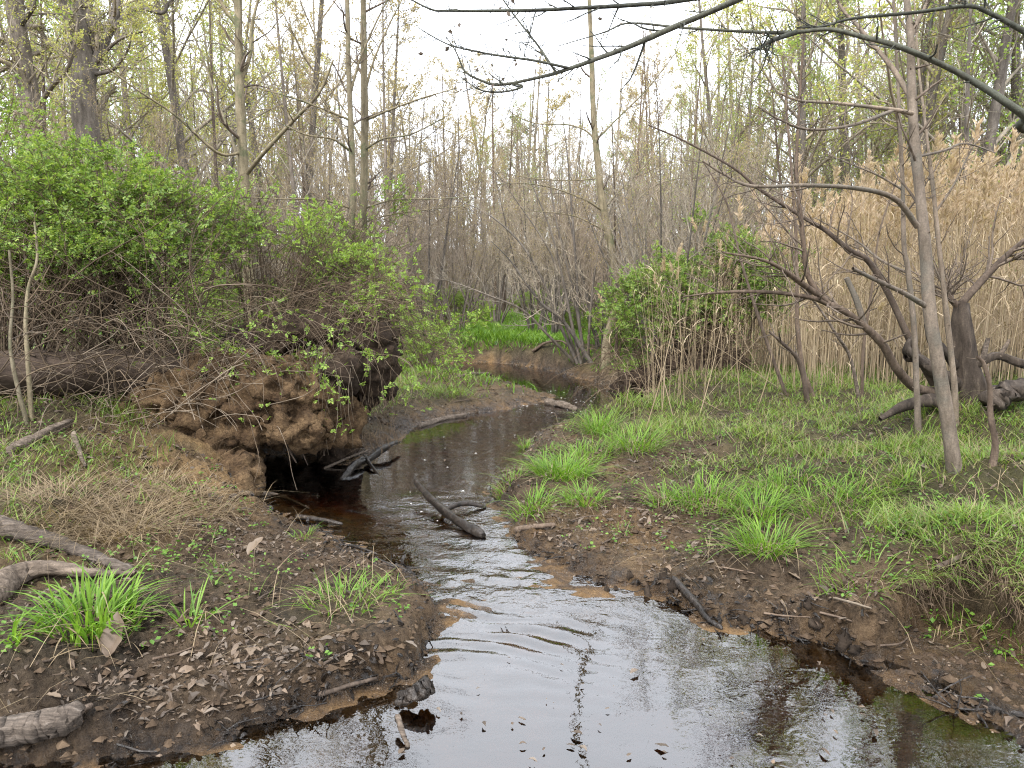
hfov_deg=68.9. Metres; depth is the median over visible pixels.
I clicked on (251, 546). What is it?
fallen leaf
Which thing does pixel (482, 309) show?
undergrowth bush
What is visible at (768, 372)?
broken reed
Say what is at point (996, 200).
reed
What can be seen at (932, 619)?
ground cover
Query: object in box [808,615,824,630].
mud clod
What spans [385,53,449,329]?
young tree
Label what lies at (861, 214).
reed
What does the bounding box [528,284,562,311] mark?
undergrowth bush
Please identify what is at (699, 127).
spreading tree
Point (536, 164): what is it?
young tree
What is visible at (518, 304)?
undergrowth bush
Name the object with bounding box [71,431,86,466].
driftwood log
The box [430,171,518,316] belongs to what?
alder shrub
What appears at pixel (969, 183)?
reed
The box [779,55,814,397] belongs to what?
young tree
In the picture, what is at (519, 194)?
young tree
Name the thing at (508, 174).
young tree
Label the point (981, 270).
reed
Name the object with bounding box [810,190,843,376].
reed
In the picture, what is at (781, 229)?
reed
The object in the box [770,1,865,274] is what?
tall tree
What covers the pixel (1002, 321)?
reed
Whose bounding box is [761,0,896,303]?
tall tree
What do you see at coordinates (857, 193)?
reed
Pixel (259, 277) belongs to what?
alder shrub
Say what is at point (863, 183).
reed
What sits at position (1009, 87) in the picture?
spreading tree
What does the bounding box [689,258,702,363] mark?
reed
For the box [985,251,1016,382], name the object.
reed
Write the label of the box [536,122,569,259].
young tree
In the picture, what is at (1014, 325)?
reed
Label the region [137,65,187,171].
young tree
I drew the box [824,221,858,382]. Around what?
reed
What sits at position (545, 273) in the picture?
alder shrub
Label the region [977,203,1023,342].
reed
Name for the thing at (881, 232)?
reed
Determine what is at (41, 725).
driftwood log
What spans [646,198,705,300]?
alder shrub
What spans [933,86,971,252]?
young tree
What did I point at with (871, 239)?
reed
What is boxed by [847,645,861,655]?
mud clod
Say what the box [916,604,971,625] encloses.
grass tussock
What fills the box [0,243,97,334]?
undergrowth bush
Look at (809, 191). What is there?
reed
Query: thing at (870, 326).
reed
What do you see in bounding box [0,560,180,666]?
grass tussock
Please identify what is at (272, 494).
fallen branch
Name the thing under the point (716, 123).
young tree
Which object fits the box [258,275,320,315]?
undergrowth bush
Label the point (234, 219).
alder shrub
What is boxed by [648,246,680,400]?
reed
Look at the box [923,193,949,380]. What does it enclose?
reed
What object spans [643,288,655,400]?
reed
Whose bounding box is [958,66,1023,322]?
young tree
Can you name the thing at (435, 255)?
alder shrub
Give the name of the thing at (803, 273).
reed
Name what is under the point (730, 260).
reed
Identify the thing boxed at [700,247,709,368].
reed
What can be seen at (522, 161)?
young tree
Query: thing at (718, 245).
reed
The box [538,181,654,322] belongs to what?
alder shrub
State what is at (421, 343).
undergrowth bush
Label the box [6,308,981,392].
meadow grass
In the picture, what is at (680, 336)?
broken reed
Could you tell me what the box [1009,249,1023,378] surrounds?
reed
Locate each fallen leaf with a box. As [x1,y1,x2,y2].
[46,692,60,696]
[99,611,123,656]
[191,652,202,660]
[245,647,256,655]
[246,537,262,554]
[344,653,352,661]
[403,640,416,647]
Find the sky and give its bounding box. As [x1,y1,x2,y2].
[0,0,1023,248]
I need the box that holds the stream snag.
[338,440,399,484]
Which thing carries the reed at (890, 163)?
on the ground at (678, 684)
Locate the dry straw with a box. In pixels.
[0,368,1023,712]
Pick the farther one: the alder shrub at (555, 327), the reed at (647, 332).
the alder shrub at (555, 327)
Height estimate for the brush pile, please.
1.641 m
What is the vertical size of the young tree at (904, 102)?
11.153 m
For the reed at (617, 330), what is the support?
on the ground at (678, 684)
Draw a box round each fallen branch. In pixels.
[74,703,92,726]
[229,490,309,509]
[318,677,376,696]
[455,372,491,377]
[514,522,555,532]
[532,340,566,351]
[833,597,907,621]
[935,552,967,568]
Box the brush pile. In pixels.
[545,311,779,407]
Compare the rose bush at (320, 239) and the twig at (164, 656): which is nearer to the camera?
the twig at (164, 656)
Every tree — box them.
[0,0,46,157]
[0,0,71,302]
[0,0,104,327]
[0,0,105,313]
[0,0,128,328]
[0,0,163,163]
[0,0,264,314]
[0,4,123,324]
[0,13,40,329]
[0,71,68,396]
[0,205,47,420]
[0,308,404,497]
[1,0,172,179]
[1,0,192,322]
[3,250,40,424]
[5,0,319,322]
[12,32,69,323]
[28,32,115,174]
[30,0,199,326]
[67,0,264,315]
[92,0,356,325]
[100,0,237,314]
[104,0,331,321]
[123,73,179,250]
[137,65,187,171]
[150,0,267,331]
[156,9,238,247]
[180,0,280,303]
[184,0,355,259]
[185,0,338,302]
[214,0,409,258]
[219,12,343,259]
[224,0,413,305]
[235,0,395,238]
[249,26,345,282]
[254,61,319,259]
[273,79,327,228]
[300,0,484,313]
[302,74,358,218]
[313,54,382,202]
[316,125,349,237]
[321,0,486,286]
[327,0,430,285]
[360,75,455,312]
[373,59,428,297]
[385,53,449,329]
[386,76,436,309]
[391,94,441,252]
[392,0,1023,133]
[401,36,487,316]
[410,95,470,301]
[414,53,555,304]
[418,93,466,292]
[422,88,489,319]
[424,103,476,301]
[427,161,455,297]
[430,78,511,310]
[433,75,492,308]
[458,121,516,312]
[459,34,536,310]
[465,48,602,296]
[470,72,550,312]
[486,93,550,309]
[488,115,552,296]
[489,119,548,313]
[492,0,708,368]
[493,117,541,308]
[496,107,544,310]
[497,89,564,312]
[498,90,540,311]
[523,120,568,299]
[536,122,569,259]
[545,73,615,319]
[552,134,591,314]
[566,40,677,228]
[574,65,668,356]
[585,0,675,335]
[590,52,705,236]
[600,116,634,290]
[602,10,688,226]
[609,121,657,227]
[619,0,830,235]
[637,99,696,241]
[641,83,729,230]
[643,6,1023,420]
[649,28,750,256]
[653,76,712,280]
[665,0,833,317]
[673,0,945,328]
[682,65,741,222]
[683,2,780,230]
[686,0,1000,474]
[687,109,743,218]
[687,129,717,209]
[699,0,895,261]
[700,5,798,327]
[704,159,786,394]
[727,10,816,329]
[728,92,768,171]
[742,101,790,312]
[755,323,810,403]
[759,105,826,324]
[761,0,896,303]
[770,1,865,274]
[773,0,1023,275]
[775,0,979,304]
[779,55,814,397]
[794,284,860,401]
[807,1,982,240]
[807,95,854,206]
[811,0,965,442]
[812,58,899,287]
[814,97,878,236]
[815,1,957,283]
[816,0,1023,328]
[819,133,870,200]
[844,0,1023,321]
[848,0,984,250]
[850,79,897,246]
[857,16,978,240]
[860,0,959,322]
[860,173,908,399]
[863,2,1009,184]
[863,31,917,209]
[867,1,1023,189]
[881,0,1023,298]
[883,2,957,171]
[900,0,1002,425]
[910,0,1023,323]
[920,16,1008,226]
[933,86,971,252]
[936,0,1023,275]
[945,104,978,139]
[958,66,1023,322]
[970,355,1000,467]
[1001,35,1023,156]
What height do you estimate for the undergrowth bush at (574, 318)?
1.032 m
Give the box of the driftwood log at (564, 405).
[544,398,577,411]
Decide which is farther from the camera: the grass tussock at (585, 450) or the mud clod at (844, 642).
the grass tussock at (585, 450)
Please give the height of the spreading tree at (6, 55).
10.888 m
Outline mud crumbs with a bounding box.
[0,391,1023,759]
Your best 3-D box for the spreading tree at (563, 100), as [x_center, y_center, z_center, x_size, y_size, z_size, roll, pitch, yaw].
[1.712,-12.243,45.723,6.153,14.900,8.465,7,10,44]
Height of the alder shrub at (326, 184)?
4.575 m
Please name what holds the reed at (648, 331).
on the ground at (678, 684)
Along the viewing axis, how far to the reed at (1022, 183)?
9.78 m
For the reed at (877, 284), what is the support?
on the ground at (678, 684)
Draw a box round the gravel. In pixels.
[2,384,1023,767]
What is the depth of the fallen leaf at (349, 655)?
3.02 m
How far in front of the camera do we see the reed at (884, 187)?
9.29 m
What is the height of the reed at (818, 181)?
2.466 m
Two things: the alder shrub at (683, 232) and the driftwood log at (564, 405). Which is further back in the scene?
the alder shrub at (683, 232)
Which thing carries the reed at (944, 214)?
on the ground at (678, 684)
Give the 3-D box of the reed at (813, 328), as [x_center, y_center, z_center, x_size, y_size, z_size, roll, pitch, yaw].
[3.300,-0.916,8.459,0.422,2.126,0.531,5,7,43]
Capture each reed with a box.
[585,305,650,402]
[597,294,649,396]
[631,285,646,395]
[633,265,650,379]
[638,262,660,395]
[638,277,652,383]
[639,256,667,390]
[641,255,696,385]
[642,271,657,401]
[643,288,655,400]
[645,324,673,429]
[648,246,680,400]
[648,334,672,414]
[649,261,665,371]
[653,263,681,399]
[653,272,661,379]
[654,276,682,408]
[655,258,677,391]
[657,266,663,388]
[657,282,681,396]
[658,266,680,369]
[662,242,682,393]
[662,372,664,411]
[667,266,685,382]
[669,258,701,404]
[669,259,693,378]
[669,281,687,390]
[672,318,776,386]
[678,261,684,403]
[679,266,705,397]
[684,385,720,410]
[685,254,696,363]
[685,264,698,385]
[686,218,715,381]
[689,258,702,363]
[690,217,764,381]
[691,235,701,367]
[691,258,732,380]
[692,249,710,371]
[695,283,696,382]
[697,247,755,380]
[698,257,733,386]
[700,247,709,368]
[700,326,721,413]
[701,258,714,376]
[702,279,706,390]
[703,252,723,397]
[705,291,806,398]
[707,228,732,361]
[710,243,722,386]
[710,258,725,353]
[711,240,726,367]
[716,253,763,380]
[717,239,743,359]
[718,245,745,377]
[726,264,738,382]
[733,250,745,378]
[733,252,759,374]
[736,336,740,404]
[745,188,778,364]
[745,233,758,388]
[757,199,787,380]
[757,214,782,378]
[759,264,787,381]
[759,336,772,402]
[763,228,787,389]
[765,206,819,376]
[770,228,784,388]
[770,302,839,379]
[774,166,811,392]
[778,153,801,380]
[778,167,812,388]
[780,191,825,375]
[784,166,812,386]
[784,174,826,378]
[786,202,799,384]
[787,174,829,385]
[788,177,812,378]
[791,203,843,382]
[794,208,823,384]
[800,226,811,353]
[804,190,817,388]
[804,222,831,384]
[805,236,844,366]
[806,190,852,388]
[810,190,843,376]
[810,191,879,377]
[815,271,918,382]
[819,216,858,383]
[821,160,872,387]
[824,174,859,389]
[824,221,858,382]
[827,210,841,381]
[827,248,885,378]
[829,212,842,382]
[829,242,846,383]
[829,302,885,392]
[831,232,857,373]
[836,224,884,384]
[839,215,851,376]
[841,185,872,386]
[841,196,860,380]
[841,217,880,385]
[844,207,910,368]
[845,181,888,381]
[849,203,875,378]
[851,213,888,381]
[852,184,895,381]
[853,164,896,384]
[856,178,886,378]
[856,228,885,371]
[864,167,911,382]
[865,136,909,346]
[869,237,921,317]
[870,158,895,383]
[874,167,914,385]
[875,162,901,383]
[879,214,916,372]
[885,143,924,381]
[885,151,907,387]
[886,156,911,375]
[887,198,912,383]
[892,180,917,304]
[893,176,931,382]
[893,204,914,383]
[894,206,915,359]
[900,195,945,381]
[911,130,958,372]
[911,144,941,377]
[915,143,954,380]
[920,280,992,379]
[921,306,1022,381]
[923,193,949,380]
[931,178,942,314]
[933,166,940,335]
[940,221,958,285]
[941,199,950,340]
[947,159,985,367]
[947,166,959,313]
[950,209,954,261]
[958,186,998,295]
[959,170,981,289]
[961,194,981,293]
[966,178,989,353]
[966,179,993,290]
[970,218,1008,304]
[973,191,996,331]
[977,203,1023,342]
[977,210,989,341]
[978,170,1023,354]
[978,295,1022,349]
[979,202,1006,379]
[981,192,1001,368]
[982,175,1023,369]
[983,156,1023,373]
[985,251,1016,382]
[988,281,1023,351]
[1001,321,1023,380]
[1008,261,1023,379]
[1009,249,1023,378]
[1018,263,1023,349]
[1020,200,1023,369]
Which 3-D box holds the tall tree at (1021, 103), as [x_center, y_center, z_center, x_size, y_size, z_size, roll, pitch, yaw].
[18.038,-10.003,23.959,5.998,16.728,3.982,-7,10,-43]
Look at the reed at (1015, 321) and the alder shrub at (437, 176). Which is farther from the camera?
the alder shrub at (437, 176)
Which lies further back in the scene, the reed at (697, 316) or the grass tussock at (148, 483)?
the reed at (697, 316)
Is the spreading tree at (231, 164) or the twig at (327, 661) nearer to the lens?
the twig at (327, 661)
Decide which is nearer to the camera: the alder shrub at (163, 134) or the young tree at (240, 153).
the young tree at (240, 153)
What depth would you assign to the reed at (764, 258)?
8.72 m
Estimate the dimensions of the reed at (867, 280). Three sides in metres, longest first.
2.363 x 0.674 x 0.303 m
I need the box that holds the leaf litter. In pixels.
[0,363,1023,742]
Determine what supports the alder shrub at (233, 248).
on the ground at (678, 684)
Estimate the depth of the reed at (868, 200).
8.19 m
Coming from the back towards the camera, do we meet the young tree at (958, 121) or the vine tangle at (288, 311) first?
the young tree at (958, 121)
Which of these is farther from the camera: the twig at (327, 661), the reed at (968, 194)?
the reed at (968, 194)
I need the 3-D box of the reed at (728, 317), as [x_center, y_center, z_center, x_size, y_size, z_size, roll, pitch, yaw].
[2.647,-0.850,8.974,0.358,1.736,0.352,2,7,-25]
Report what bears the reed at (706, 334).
on the ground at (678, 684)
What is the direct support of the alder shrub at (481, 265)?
on the ground at (678, 684)
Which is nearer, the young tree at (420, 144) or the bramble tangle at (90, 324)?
the bramble tangle at (90, 324)
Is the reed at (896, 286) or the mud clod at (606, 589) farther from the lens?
the reed at (896, 286)
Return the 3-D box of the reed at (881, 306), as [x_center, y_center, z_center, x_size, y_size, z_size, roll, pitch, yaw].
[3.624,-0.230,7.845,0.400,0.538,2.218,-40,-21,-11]
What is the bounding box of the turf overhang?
[883,525,1023,638]
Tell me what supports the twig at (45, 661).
on the ground at (678, 684)
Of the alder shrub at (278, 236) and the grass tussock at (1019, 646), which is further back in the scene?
the alder shrub at (278, 236)
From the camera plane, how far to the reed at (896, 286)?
9.62 m
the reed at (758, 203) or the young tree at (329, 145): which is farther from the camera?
the young tree at (329, 145)
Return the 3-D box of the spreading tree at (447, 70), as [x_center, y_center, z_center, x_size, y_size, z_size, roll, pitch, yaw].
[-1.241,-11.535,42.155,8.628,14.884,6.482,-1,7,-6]
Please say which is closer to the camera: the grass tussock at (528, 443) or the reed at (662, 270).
the grass tussock at (528, 443)
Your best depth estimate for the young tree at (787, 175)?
23.13 m
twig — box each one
[36,644,69,664]
[152,646,193,660]
[217,654,248,682]
[258,589,277,599]
[323,648,351,664]
[570,515,599,520]
[601,536,629,544]
[721,566,754,573]
[764,612,810,617]
[819,611,851,621]
[880,637,907,646]
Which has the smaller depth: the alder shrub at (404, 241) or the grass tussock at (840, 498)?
the grass tussock at (840, 498)
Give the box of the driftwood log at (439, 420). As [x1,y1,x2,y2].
[417,413,466,428]
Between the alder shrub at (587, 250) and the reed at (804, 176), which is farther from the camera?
the alder shrub at (587, 250)
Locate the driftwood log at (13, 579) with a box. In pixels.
[0,560,138,605]
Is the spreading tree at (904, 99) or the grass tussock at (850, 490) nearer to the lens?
the grass tussock at (850, 490)
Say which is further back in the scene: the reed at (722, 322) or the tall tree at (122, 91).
the tall tree at (122, 91)
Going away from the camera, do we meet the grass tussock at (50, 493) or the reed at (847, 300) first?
the grass tussock at (50, 493)
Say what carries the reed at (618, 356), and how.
on the ground at (678, 684)
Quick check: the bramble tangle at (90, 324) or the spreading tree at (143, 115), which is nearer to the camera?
the bramble tangle at (90, 324)
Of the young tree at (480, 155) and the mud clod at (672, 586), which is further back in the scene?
the young tree at (480, 155)
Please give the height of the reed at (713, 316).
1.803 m
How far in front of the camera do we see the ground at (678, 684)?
3.48 m
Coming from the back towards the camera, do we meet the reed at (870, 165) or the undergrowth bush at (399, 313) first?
the undergrowth bush at (399, 313)
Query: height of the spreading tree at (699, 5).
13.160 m
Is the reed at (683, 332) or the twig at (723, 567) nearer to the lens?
the twig at (723, 567)
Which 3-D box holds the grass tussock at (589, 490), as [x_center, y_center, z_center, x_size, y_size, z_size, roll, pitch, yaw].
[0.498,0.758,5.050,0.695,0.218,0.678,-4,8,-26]
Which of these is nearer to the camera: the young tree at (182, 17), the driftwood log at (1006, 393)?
the driftwood log at (1006, 393)
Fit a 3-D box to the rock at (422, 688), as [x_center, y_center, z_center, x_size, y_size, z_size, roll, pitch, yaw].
[-0.372,1.186,2.869,0.159,0.099,0.093,-4,8,-26]
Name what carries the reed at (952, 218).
on the ground at (678, 684)
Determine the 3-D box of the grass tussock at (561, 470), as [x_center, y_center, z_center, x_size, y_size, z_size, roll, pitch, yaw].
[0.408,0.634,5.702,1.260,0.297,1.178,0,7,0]
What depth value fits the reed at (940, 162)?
9.12 m
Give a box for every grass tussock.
[0,459,198,559]
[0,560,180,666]
[0,590,122,654]
[4,483,285,562]
[71,457,243,519]
[82,473,306,536]
[137,573,244,634]
[203,554,232,567]
[263,566,440,627]
[289,524,318,541]
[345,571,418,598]
[481,465,537,503]
[496,476,570,524]
[502,444,624,489]
[511,436,533,448]
[536,441,559,453]
[539,434,631,463]
[539,477,623,513]
[554,402,656,436]
[578,421,684,463]
[616,475,722,516]
[648,467,764,517]
[678,506,855,576]
[680,479,842,536]
[729,457,836,499]
[771,469,911,526]
[796,539,948,613]
[810,461,937,513]
[883,499,1023,666]
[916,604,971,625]
[926,514,1023,658]
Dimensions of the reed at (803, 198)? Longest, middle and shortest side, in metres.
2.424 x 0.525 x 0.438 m
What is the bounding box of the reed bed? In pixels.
[691,117,1023,386]
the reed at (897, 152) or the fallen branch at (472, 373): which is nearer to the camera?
the reed at (897, 152)
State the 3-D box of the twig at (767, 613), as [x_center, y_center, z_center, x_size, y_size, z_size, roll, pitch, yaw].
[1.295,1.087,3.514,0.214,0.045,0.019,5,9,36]
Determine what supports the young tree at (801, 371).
on the ground at (678, 684)
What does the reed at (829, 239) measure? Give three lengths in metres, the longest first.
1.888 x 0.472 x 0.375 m
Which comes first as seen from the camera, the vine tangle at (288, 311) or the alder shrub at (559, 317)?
the vine tangle at (288, 311)
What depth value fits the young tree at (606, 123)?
13.26 m
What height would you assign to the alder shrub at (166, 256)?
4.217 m
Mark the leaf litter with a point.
(280, 691)
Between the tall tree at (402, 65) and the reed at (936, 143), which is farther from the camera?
the tall tree at (402, 65)
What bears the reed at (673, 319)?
on the ground at (678, 684)
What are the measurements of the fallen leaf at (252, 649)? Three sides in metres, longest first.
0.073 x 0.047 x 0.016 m
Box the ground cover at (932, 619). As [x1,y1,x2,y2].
[0,389,1023,700]
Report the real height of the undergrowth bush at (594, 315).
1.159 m
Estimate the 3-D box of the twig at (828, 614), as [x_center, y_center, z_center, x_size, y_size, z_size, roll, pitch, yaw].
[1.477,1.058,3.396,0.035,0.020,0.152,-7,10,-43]
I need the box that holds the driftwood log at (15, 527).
[0,514,138,574]
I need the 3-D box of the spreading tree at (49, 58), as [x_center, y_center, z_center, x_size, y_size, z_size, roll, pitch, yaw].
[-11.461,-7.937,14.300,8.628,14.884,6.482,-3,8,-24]
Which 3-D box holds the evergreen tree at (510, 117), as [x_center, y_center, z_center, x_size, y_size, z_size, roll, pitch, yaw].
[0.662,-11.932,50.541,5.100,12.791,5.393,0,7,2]
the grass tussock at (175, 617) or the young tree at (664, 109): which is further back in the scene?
the young tree at (664, 109)
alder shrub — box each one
[0,96,235,340]
[11,71,218,331]
[104,160,220,325]
[113,130,302,317]
[121,176,201,308]
[186,166,288,324]
[219,179,272,274]
[233,163,309,312]
[247,67,386,269]
[253,120,373,308]
[253,184,335,299]
[295,173,440,314]
[301,148,431,301]
[309,114,463,289]
[330,123,484,335]
[358,186,448,300]
[373,218,417,312]
[390,208,480,324]
[391,174,513,332]
[393,194,478,318]
[421,110,633,363]
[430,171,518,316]
[460,162,567,323]
[477,123,613,331]
[477,154,640,324]
[501,109,634,334]
[516,203,577,310]
[531,167,669,318]
[532,142,701,328]
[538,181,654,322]
[548,147,671,348]
[549,164,685,335]
[568,127,777,349]
[574,41,756,355]
[576,146,697,333]
[593,76,751,353]
[639,122,787,333]
[645,182,731,301]
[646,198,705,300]
[682,172,802,338]
[682,178,790,334]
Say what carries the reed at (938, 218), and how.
on the ground at (678, 684)
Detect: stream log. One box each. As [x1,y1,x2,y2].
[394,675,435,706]
[414,480,486,537]
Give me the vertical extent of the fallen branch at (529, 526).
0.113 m
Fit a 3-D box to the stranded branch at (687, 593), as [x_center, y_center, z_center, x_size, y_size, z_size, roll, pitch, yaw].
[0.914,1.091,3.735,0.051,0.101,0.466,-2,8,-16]
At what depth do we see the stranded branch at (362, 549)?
4.55 m
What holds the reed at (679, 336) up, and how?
on the ground at (678, 684)
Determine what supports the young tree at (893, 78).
on the ground at (678, 684)
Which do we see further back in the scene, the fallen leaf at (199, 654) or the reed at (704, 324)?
the reed at (704, 324)
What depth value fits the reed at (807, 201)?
8.28 m
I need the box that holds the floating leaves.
[391,430,878,762]
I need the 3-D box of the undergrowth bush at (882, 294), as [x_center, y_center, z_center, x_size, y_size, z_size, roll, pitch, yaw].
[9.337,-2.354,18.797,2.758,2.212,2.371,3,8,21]
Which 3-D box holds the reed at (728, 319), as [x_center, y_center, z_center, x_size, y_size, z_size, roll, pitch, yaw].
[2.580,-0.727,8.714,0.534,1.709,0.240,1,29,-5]
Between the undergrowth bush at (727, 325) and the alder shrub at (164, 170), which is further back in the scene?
the undergrowth bush at (727, 325)
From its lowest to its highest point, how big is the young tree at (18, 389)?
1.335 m
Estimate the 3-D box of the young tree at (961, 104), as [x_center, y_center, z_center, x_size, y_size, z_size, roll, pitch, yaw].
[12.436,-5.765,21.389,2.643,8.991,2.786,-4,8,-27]
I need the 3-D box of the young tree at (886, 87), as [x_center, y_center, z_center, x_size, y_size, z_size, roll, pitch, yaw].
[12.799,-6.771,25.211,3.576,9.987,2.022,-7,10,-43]
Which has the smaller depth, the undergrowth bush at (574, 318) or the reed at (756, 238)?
the reed at (756, 238)
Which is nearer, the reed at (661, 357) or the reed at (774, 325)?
the reed at (661, 357)
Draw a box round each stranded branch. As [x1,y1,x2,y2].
[295,514,342,524]
[323,449,369,469]
[342,542,377,554]
[395,714,409,747]
[671,576,722,629]
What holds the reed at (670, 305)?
on the ground at (678, 684)
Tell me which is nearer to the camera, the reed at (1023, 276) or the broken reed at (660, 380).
the broken reed at (660, 380)
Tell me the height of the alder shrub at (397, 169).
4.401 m
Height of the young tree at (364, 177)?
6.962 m
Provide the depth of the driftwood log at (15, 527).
3.88 m
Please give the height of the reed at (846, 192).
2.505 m
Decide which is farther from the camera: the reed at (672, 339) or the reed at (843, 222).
the reed at (843, 222)
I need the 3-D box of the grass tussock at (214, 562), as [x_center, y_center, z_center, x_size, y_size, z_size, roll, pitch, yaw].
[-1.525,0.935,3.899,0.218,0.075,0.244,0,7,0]
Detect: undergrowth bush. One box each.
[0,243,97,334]
[86,254,232,348]
[176,263,261,335]
[231,275,285,322]
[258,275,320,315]
[374,283,432,325]
[391,309,457,368]
[422,284,467,320]
[445,284,480,312]
[465,295,495,320]
[507,291,536,312]
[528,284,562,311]
[558,302,588,328]
[578,295,651,349]
[688,286,753,339]
[845,248,938,327]
[936,250,1022,323]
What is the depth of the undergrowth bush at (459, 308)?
33.61 m
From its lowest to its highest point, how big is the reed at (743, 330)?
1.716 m
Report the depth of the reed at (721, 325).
9.21 m
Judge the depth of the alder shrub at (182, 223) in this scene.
18.17 m
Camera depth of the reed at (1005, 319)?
9.34 m
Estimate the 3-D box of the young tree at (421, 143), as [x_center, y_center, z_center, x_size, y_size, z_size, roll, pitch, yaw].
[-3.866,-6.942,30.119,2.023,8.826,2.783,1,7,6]
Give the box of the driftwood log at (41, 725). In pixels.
[0,700,85,747]
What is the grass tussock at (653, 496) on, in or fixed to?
on the ground at (678, 684)
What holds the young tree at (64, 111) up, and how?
on the ground at (678, 684)
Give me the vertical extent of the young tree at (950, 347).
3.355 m
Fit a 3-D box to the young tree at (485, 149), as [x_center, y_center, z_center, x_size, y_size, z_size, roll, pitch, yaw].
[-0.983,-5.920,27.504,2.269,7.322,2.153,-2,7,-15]
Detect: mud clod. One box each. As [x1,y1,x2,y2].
[603,586,609,591]
[626,570,633,580]
[630,579,639,585]
[644,583,651,596]
[659,568,667,580]
[667,580,678,593]
[736,614,749,625]
[780,612,790,622]
[803,596,811,610]
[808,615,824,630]
[835,628,851,651]
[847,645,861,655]
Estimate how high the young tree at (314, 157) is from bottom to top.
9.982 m
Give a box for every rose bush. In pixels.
[0,123,277,403]
[169,161,434,334]
[287,224,500,410]
[580,199,822,368]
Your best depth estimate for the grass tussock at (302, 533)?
4.62 m
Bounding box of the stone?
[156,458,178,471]
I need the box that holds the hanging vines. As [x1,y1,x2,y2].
[183,330,394,454]
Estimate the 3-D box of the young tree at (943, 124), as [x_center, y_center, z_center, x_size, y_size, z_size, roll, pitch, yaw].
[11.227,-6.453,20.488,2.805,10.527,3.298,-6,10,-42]
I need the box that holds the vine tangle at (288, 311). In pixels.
[105,225,474,425]
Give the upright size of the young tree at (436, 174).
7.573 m
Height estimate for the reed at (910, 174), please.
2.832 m
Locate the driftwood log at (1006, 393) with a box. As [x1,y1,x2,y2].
[978,378,1023,412]
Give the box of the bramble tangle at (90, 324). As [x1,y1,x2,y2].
[0,115,343,488]
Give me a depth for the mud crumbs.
3.51 m
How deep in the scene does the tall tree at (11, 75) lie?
19.63 m
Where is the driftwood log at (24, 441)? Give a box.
[5,419,73,454]
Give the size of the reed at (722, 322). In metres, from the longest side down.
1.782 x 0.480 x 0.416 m
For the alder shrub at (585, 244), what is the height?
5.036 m
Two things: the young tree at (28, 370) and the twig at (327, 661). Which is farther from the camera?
the young tree at (28, 370)
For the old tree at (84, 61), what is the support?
on the ground at (678, 684)
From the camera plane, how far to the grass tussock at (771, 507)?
4.61 m
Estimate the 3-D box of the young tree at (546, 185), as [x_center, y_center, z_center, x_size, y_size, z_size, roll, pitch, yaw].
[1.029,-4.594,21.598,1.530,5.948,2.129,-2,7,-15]
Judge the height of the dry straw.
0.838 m
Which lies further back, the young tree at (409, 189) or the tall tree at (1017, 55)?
the young tree at (409, 189)
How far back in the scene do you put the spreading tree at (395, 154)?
31.02 m
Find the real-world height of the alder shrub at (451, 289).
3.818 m
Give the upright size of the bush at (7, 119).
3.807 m
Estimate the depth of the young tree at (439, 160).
32.09 m
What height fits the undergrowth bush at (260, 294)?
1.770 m
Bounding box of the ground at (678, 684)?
[0,246,1023,767]
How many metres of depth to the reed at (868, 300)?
9.72 m
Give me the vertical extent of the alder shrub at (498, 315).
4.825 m
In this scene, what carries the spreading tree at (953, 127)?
on the ground at (678, 684)
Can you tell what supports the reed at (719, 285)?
on the ground at (678, 684)
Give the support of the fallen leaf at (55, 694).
on the ground at (678, 684)
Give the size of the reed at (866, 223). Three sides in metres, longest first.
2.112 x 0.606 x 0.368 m
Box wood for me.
[0,0,1023,311]
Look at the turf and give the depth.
5.65 m
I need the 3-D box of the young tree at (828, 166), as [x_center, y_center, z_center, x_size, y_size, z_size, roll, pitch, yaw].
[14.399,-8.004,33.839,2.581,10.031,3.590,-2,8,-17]
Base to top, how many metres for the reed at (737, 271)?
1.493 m
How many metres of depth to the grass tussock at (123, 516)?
4.20 m
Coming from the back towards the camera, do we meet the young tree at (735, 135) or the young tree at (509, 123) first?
the young tree at (509, 123)
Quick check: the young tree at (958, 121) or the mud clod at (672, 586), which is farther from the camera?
the young tree at (958, 121)
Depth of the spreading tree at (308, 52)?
28.65 m
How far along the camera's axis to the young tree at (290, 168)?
15.71 m
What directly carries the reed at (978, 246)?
on the ground at (678, 684)
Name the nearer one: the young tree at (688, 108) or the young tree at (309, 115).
the young tree at (688, 108)
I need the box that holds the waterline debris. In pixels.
[72,394,1023,767]
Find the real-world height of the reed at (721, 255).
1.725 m
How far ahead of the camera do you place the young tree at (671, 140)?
28.94 m
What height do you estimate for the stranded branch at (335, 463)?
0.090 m
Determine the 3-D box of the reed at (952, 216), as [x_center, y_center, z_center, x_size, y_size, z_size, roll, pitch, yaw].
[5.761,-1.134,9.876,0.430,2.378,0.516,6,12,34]
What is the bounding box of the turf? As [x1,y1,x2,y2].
[0,357,1023,634]
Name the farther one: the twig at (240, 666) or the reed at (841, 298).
the reed at (841, 298)
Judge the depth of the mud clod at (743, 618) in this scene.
3.58 m
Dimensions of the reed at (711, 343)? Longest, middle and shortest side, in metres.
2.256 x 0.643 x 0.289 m
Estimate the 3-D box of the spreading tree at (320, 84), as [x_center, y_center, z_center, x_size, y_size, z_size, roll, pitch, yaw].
[-9.840,-9.007,31.749,5.206,12.608,7.163,-3,8,-23]
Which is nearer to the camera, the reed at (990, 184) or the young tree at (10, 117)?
the reed at (990, 184)
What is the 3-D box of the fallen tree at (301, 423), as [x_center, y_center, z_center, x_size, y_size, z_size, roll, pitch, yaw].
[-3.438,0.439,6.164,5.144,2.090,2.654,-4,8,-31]
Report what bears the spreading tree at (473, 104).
on the ground at (678, 684)
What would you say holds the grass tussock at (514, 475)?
on the ground at (678, 684)

